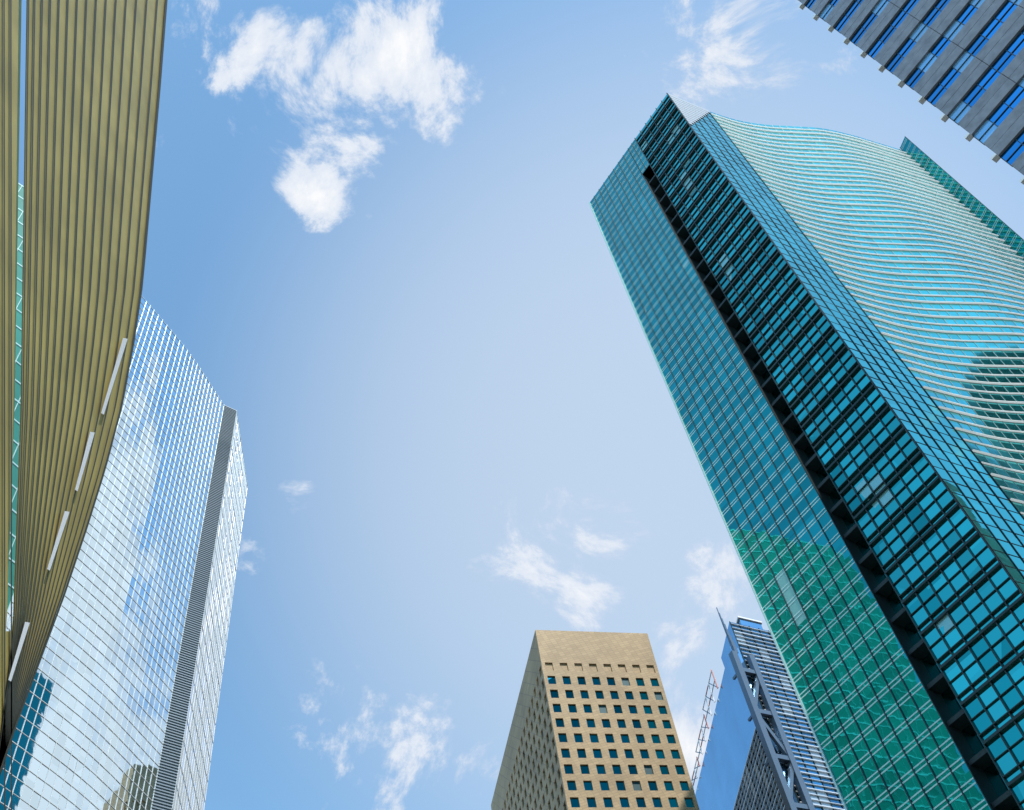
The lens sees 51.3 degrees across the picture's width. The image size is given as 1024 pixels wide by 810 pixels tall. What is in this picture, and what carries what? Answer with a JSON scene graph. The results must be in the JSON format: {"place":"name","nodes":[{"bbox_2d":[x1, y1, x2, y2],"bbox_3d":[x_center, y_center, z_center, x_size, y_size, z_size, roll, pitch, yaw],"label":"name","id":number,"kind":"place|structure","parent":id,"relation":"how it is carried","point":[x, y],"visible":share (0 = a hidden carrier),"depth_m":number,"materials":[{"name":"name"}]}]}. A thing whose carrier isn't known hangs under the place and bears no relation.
{"place":"outdoors","nodes":[
{"label":"outdoors","id":0,"kind":"place"},
{"bbox_2d":[18,0,1023,809],"label":"sky","id":1,"kind":"structure","parent":0,"point":[375,236],"materials":[{"name":"blue"}]},
{"label":"ground","id":2,"kind":"structure","parent":0,"visible":0},
{"bbox_2d":[0,0,167,809],"bbox_3d":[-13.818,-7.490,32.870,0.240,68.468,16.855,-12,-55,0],"label":"building","id":3,"kind":"structure","parent":2,"relation":"on","point":[93,72],"depth_m":31.12,"materials":[{"name":"gold"}]},
{"bbox_2d":[0,183,247,809],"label":"skyscraper","id":4,"kind":"structure","parent":2,"relation":"on","point":[120,710],"depth_m":182.89,"materials":[{"name":"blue glass"}]},
{"bbox_2d":[491,630,699,809],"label":"tan tower","id":5,"kind":"structure","parent":2,"relation":"on","point":[592,727],"depth_m":230.70,"materials":[{"name":"concrete"}]},
{"bbox_2d":[691,607,844,809],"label":"skyscraper","id":6,"kind":"structure","parent":2,"relation":"on","point":[762,751],"depth_m":265.52,"materials":[{"name":"blue glass"}]},
{"bbox_2d":[589,93,1023,809],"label":"skyscraper","id":7,"kind":"structure","parent":2,"relation":"on","point":[831,325],"depth_m":144.13,"materials":[{"name":"teal glass"}]},
{"bbox_2d":[798,0,1023,184],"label":"skyscraper","id":8,"kind":"structure","parent":2,"relation":"on","point":[960,62],"depth_m":82.79,"materials":[{"name":"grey glass"}]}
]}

